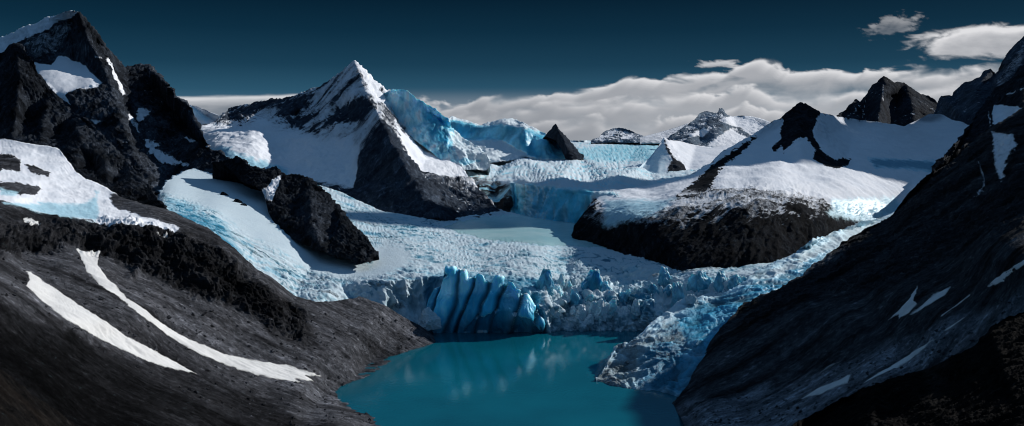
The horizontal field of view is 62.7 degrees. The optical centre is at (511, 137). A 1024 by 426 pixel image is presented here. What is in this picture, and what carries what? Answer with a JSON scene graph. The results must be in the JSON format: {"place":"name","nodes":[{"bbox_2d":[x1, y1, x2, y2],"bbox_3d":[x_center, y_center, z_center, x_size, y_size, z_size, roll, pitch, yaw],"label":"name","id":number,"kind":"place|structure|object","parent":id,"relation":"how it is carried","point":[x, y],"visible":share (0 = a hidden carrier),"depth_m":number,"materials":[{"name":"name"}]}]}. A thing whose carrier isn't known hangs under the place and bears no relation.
{"place":"outdoors","nodes":[
{"label":"outdoors","id":0,"kind":"place"},
{"bbox_2d":[0,369,75,425],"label":"terrain","id":1,"kind":"structure","parent":0,"point":[20,405],"depth_m":5.74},
{"bbox_2d":[0,43,167,209],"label":"mountain","id":2,"kind":"structure","parent":0,"point":[34,109],"depth_m":23.86,"materials":[{"name":"black stone"}]},
{"bbox_2d":[0,10,229,194],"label":"mountain","id":3,"kind":"structure","parent":0,"point":[141,117],"depth_m":34.80,"materials":[{"name":"black stone"}]},
{"bbox_2d":[189,105,218,124],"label":"mountain","id":4,"kind":"structure","parent":0,"point":[204,117],"depth_m":55.73,"materials":[{"name":"white snow"}]},
{"bbox_2d":[0,138,435,425],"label":"terrain","id":5,"kind":"structure","parent":0,"point":[69,374],"depth_m":12.72,"materials":[{"name":"grey stone"}]},
{"bbox_2d":[23,217,40,225],"bbox_3d":[-7.440,1.300,13.016,0.242,0.123,0.446,0,0,-37],"label":"snow patch","id":6,"kind":"object","parent":5,"relation":"on","point":[32,222],"visible":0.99,"depth_m":12.98,"materials":[{"name":"white snow"}]},
{"bbox_2d":[26,271,195,373],"bbox_3d":[-5.320,2.461,10.597,2.221,1.410,1.341,0,0,0],"label":"snow strip","id":7,"kind":"object","parent":5,"relation":"on","point":[67,308],"visible":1,"depth_m":10.56,"materials":[{"name":"white snow"}]},
{"bbox_2d":[76,248,319,382],"bbox_3d":[-4.831,2.725,12.365,3.657,2.080,1.770,0,0,0],"label":"snow strip","id":8,"kind":"object","parent":5,"relation":"on","point":[270,370],"visible":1,"depth_m":12.25,"materials":[{"name":"white snow"}]},
{"bbox_2d":[0,251,431,425],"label":"scree stones","id":9,"kind":"object","parent":5,"relation":"on","point":[208,370],"visible":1,"depth_m":11.98,"materials":[{"name":"grey stone"}]},
{"bbox_2d":[179,95,293,115],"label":"cloud","id":10,"kind":"structure","parent":0,"point":[219,106],"depth_m":720.00,"materials":[{"name":"white"}]},
{"bbox_2d":[201,60,502,220],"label":"mountain","id":11,"kind":"structure","parent":0,"point":[354,129],"depth_m":33.33,"materials":[{"name":"white snow"}]},
{"bbox_2d":[448,116,564,162],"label":"ice plateau hill","id":12,"kind":"structure","parent":0,"point":[504,139],"depth_m":52.21,"materials":[{"name":"blue ice"}]},
{"bbox_2d":[335,330,683,425],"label":"lake","id":13,"kind":"structure","parent":0,"point":[455,378],"depth_m":13.46,"materials":[{"name":"liquid"}]},
{"bbox_2d":[0,0,1023,107],"label":"sky","id":14,"kind":"structure","parent":0,"point":[454,52],"materials":[{"name":"blue"}]},
{"bbox_2d":[444,214,606,247],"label":"meltwater pool","id":15,"kind":"structure","parent":0,"point":[521,228],"depth_m":24.52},
{"bbox_2d":[158,168,893,332],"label":"glacier","id":16,"kind":"object","parent":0,"point":[403,275],"visible":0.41,"depth_m":18.79,"materials":[{"name":"ice"}]},
{"bbox_2d":[418,307,440,330],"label":"ice block","id":17,"kind":"structure","parent":16,"relation":"on","point":[429,319],"depth_m":16.86,"materials":[{"name":"blue ice"}]},
{"bbox_2d":[426,265,544,333],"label":"ice cliff","id":18,"kind":"structure","parent":16,"relation":"on","point":[460,301],"depth_m":17.23,"materials":[{"name":"blue ice"}]},
{"bbox_2d":[536,268,553,295],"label":"ice tower","id":19,"kind":"structure","parent":16,"relation":"on","point":[545,278],"depth_m":17.88,"materials":[{"name":"blue ice"}]},
{"bbox_2d":[550,308,557,318],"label":"ice tower","id":20,"kind":"structure","parent":16,"relation":"on","point":[553,313],"depth_m":17.41,"materials":[{"name":"blue ice"}]},
{"bbox_2d":[554,284,563,296],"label":"ice tower","id":21,"kind":"structure","parent":16,"relation":"on","point":[557,288],"depth_m":18.08,"materials":[{"name":"ice"}]},
{"bbox_2d":[557,273,565,289],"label":"ice tower","id":22,"kind":"structure","parent":16,"relation":"on","point":[561,280],"depth_m":18.28,"materials":[{"name":"blue ice"}]},
{"bbox_2d":[570,306,576,314],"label":"ice tower","id":23,"kind":"structure","parent":16,"relation":"on","point":[573,310],"depth_m":17.73,"materials":[{"name":"blue ice"}]},
{"bbox_2d":[570,288,582,304],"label":"ice tower","id":24,"kind":"structure","parent":16,"relation":"on","point":[576,298],"depth_m":17.89,"materials":[{"name":"blue ice"}]},
{"bbox_2d":[575,304,586,319],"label":"ice tower","id":25,"kind":"structure","parent":16,"relation":"on","point":[581,313],"depth_m":17.55,"materials":[{"name":"blue ice"}]},
{"bbox_2d":[581,289,592,297],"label":"ice tower","id":26,"kind":"structure","parent":16,"relation":"on","point":[585,292],"depth_m":18.00,"materials":[{"name":"blue ice"}]},
{"bbox_2d":[583,314,594,324],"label":"ice tower","id":27,"kind":"structure","parent":16,"relation":"on","point":[590,317],"depth_m":17.47,"materials":[{"name":"blue ice"}]},
{"bbox_2d":[585,294,593,301],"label":"ice tower","id":28,"kind":"structure","parent":16,"relation":"on","point":[590,297],"depth_m":17.82,"materials":[{"name":"blue ice"}]},
{"bbox_2d":[581,269,601,290],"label":"ice slab","id":29,"kind":"structure","parent":16,"relation":"on","point":[592,281],"depth_m":18.17,"materials":[{"name":"blue ice"}]},
{"bbox_2d":[587,301,596,315],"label":"ice tower","id":30,"kind":"structure","parent":16,"relation":"on","point":[592,307],"depth_m":17.57,"materials":[{"name":"blue ice"}]},
{"bbox_2d":[594,298,606,321],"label":"ice tower","id":31,"kind":"structure","parent":16,"relation":"on","point":[600,308],"depth_m":17.50,"materials":[{"name":"blue ice"}]},
{"bbox_2d":[601,280,611,291],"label":"ice tower","id":32,"kind":"structure","parent":16,"relation":"on","point":[605,285],"depth_m":18.21,"materials":[{"name":"blue ice"}]},
{"bbox_2d":[605,302,611,317],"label":"ice tower","id":33,"kind":"structure","parent":16,"relation":"on","point":[609,315],"depth_m":17.55,"materials":[{"name":"blue ice"}]},
{"bbox_2d":[608,298,616,315],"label":"ice tower","id":34,"kind":"structure","parent":16,"relation":"on","point":[612,306],"depth_m":17.52,"materials":[{"name":"blue ice"}]},
{"bbox_2d":[619,291,628,301],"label":"ice tower","id":35,"kind":"structure","parent":16,"relation":"on","point":[623,296],"depth_m":17.90,"materials":[{"name":"blue ice"}]},
{"bbox_2d":[620,306,629,313],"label":"ice tower","id":36,"kind":"structure","parent":16,"relation":"on","point":[625,310],"depth_m":17.63,"materials":[{"name":"blue ice"}]},
{"bbox_2d":[626,288,631,296],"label":"ice tower","id":37,"kind":"structure","parent":16,"relation":"on","point":[628,291],"depth_m":17.91,"materials":[{"name":"blue ice"}]},
{"bbox_2d":[631,299,640,315],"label":"ice tower","id":38,"kind":"structure","parent":16,"relation":"on","point":[635,310],"depth_m":17.47,"materials":[{"name":"blue ice"}]},
{"bbox_2d":[629,287,642,300],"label":"ice tower","id":39,"kind":"structure","parent":16,"relation":"on","point":[636,290],"depth_m":17.90,"materials":[{"name":"blue ice"}]},
{"bbox_2d":[647,283,659,294],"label":"ice tower","id":40,"kind":"structure","parent":16,"relation":"on","point":[652,288],"depth_m":17.88,"materials":[{"name":"blue ice"}]},
{"bbox_2d":[657,266,671,287],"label":"ice tower","id":41,"kind":"structure","parent":16,"relation":"on","point":[664,278],"depth_m":18.12,"materials":[{"name":"blue ice"}]},
{"bbox_2d":[663,284,671,295],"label":"ice tower","id":42,"kind":"structure","parent":16,"relation":"on","point":[667,288],"depth_m":17.83,"materials":[{"name":"blue ice"}]},
{"bbox_2d":[686,273,698,291],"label":"ice tower","id":43,"kind":"structure","parent":16,"relation":"on","point":[692,282],"depth_m":17.51,"materials":[{"name":"blue ice"}]},
{"bbox_2d":[697,270,707,291],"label":"ice tower","id":44,"kind":"structure","parent":16,"relation":"on","point":[702,281],"depth_m":17.47,"materials":[{"name":"blue ice"}]},
{"bbox_2d":[707,277,713,287],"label":"ice tower","id":45,"kind":"structure","parent":16,"relation":"on","point":[710,281],"depth_m":17.44,"materials":[{"name":"blue ice"}]},
{"bbox_2d":[713,269,726,292],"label":"ice tower","id":46,"kind":"structure","parent":16,"relation":"on","point":[720,279],"depth_m":17.25,"materials":[{"name":"blue ice"}]},
{"bbox_2d":[727,274,740,289],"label":"ice tower","id":47,"kind":"structure","parent":16,"relation":"on","point":[734,281],"depth_m":17.04,"materials":[{"name":"blue ice"}]},
{"bbox_2d":[739,275,746,282],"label":"ice tower","id":48,"kind":"structure","parent":16,"relation":"on","point":[743,279],"depth_m":17.18,"materials":[{"name":"blue ice"}]},
{"bbox_2d":[465,140,700,222],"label":"glacier","id":49,"kind":"object","parent":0,"point":[563,190],"visible":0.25,"depth_m":32.24,"materials":[{"name":"blue ice"}]},
{"bbox_2d":[543,124,583,159],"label":"rock spire","id":50,"kind":"object","parent":49,"relation":"on","point":[563,142],"visible":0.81,"depth_m":49.37,"materials":[{"name":"black stone"}]},
{"bbox_2d":[591,128,642,144],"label":"mountain","id":51,"kind":"structure","parent":0,"point":[618,136],"depth_m":143.56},
{"bbox_2d":[639,137,736,173],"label":"mountain","id":52,"kind":"structure","parent":0,"point":[667,155],"depth_m":39.28,"materials":[{"name":"white snow"}]},
{"bbox_2d":[420,60,984,140],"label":"cloud","id":53,"kind":"structure","parent":0,"point":[644,106],"depth_m":700.00,"materials":[{"name":"white"}]},
{"bbox_2d":[640,116,770,144],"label":"mountain","id":54,"kind":"structure","parent":0,"point":[654,139],"depth_m":137.75,"materials":[{"name":"white snow"}]},
{"bbox_2d":[667,108,763,146],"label":"mountain","id":55,"kind":"structure","parent":0,"point":[720,127],"depth_m":85.95,"materials":[{"name":"white snow"}]},
{"bbox_2d":[702,61,736,67],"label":"cloud","id":56,"kind":"structure","parent":0,"point":[729,64],"depth_m":690.00,"materials":[{"name":"white"}]},
{"bbox_2d":[571,102,968,270],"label":"mountain","id":57,"kind":"structure","parent":0,"point":[795,178],"depth_m":24.58,"materials":[{"name":"white snow"}]},
{"bbox_2d":[672,107,1023,425],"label":"terrain","id":58,"kind":"structure","parent":0,"point":[955,221],"depth_m":12.18,"materials":[{"name":"black stone"}]},
{"bbox_2d":[802,373,850,398],"bbox_3d":[3.840,3.044,10.219,0.282,0.435,0.734,0,0,-33],"label":"snow patch","id":59,"kind":"object","parent":58,"relation":"on","point":[831,386],"visible":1,"depth_m":10.20,"materials":[{"name":"white snow"}]},
{"bbox_2d":[818,362,838,373],"bbox_3d":[4.134,2.995,10.970,0.253,0.184,0.115,0,0,20],"label":"snow patch","id":60,"kind":"object","parent":58,"relation":"on","point":[829,366],"visible":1,"depth_m":10.96,"materials":[{"name":"snow"}]},
{"bbox_2d":[681,293,1022,425],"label":"scree stones","id":61,"kind":"object","parent":58,"relation":"on","point":[867,372],"visible":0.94,"depth_m":10.08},
{"bbox_2d":[864,339,935,382],"bbox_3d":[4.319,2.506,9.468,0.682,0.583,0.468,0,0,0],"label":"snow patch","id":62,"kind":"object","parent":58,"relation":"on","point":[901,362],"visible":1,"depth_m":9.52,"materials":[{"name":"snow"}]},
{"bbox_2d":[888,286,917,319],"bbox_3d":[5.088,2.183,10.948,0.359,0.415,0.830,0,0,26],"label":"snow patch","id":63,"kind":"object","parent":58,"relation":"on","point":[909,305],"visible":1,"depth_m":10.76,"materials":[{"name":"white snow"}]},
{"bbox_2d":[910,286,950,314],"bbox_3d":[5.193,2.023,10.330,0.494,0.362,0.296,0,0,0],"label":"snow patch","id":64,"kind":"object","parent":58,"relation":"on","point":[935,296],"visible":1,"depth_m":10.35,"materials":[{"name":"white snow"}]},
{"bbox_2d":[944,317,964,330],"bbox_3d":[4.821,2.034,9.136,0.208,0.168,0.110,0,0,14],"label":"snow patch","id":65,"kind":"object","parent":58,"relation":"on","point":[948,328],"visible":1,"depth_m":9.14,"materials":[{"name":"white snow"}]},
{"bbox_2d":[941,294,969,316],"bbox_3d":[5.063,1.912,9.615,0.353,0.256,0.136,0,0,0],"label":"snow patch","id":66,"kind":"object","parent":58,"relation":"on","point":[956,305],"visible":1,"depth_m":9.61,"materials":[{"name":"white snow"}]},
{"bbox_2d":[988,260,1023,286],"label":"snow patch","id":67,"kind":"object","parent":58,"relation":"on","point":[999,279],"visible":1,"depth_m":8.84,"materials":[{"name":"white snow"}]},
{"bbox_2d":[837,76,936,125],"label":"mountain","id":68,"kind":"structure","parent":0,"point":[886,100],"depth_m":74.84,"materials":[{"name":"black stone"}]},
{"bbox_2d":[792,312,1023,425],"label":"terrain","id":69,"kind":"structure","parent":0,"point":[980,382],"depth_m":7.07,"materials":[{"name":"black stone"}]},
{"bbox_2d":[916,25,1023,57],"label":"cloud","id":70,"kind":"structure","parent":0,"point":[997,41],"depth_m":760.00,"materials":[{"name":"white"}]},
{"bbox_2d":[931,65,1023,170],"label":"mountain","id":71,"kind":"structure","parent":0,"point":[1005,100],"depth_m":34.77,"materials":[{"name":"black stone"}]},
{"bbox_2d":[934,36,1023,124],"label":"mountain","id":72,"kind":"structure","parent":0,"point":[964,102],"depth_m":54.69,"materials":[{"name":"black stone"}]},
{"label":"ground","id":73,"kind":"structure","parent":0,"visible":0},
{"bbox_2d":[211,156,378,263],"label":"rock ridge","id":74,"kind":"object","parent":73,"relation":"on","point":[306,211],"visible":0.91,"depth_m":20.67,"materials":[{"name":"black stone"}]},
{"bbox_2d":[595,217,881,396],"bbox_3d":[8.064,3.392,20.907,3.173,2.644,19.588,0,0,41],"label":"ice tongue","id":75,"kind":"object","parent":73,"relation":"on","point":[666,351],"visible":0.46,"depth_m":14.96,"materials":[{"name":"blue ice"}]},
{"bbox_2d":[671,281,684,306],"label":"ice slab","id":76,"kind":"structure","parent":75,"relation":"on","point":[677,293],"depth_m":17.36,"materials":[{"name":"blue ice"}]},
{"bbox_2d":[684,294,698,304],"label":"ice block","id":77,"kind":"structure","parent":75,"relation":"on","point":[691,299],"depth_m":16.14,"materials":[{"name":"blue ice"}]}
]}

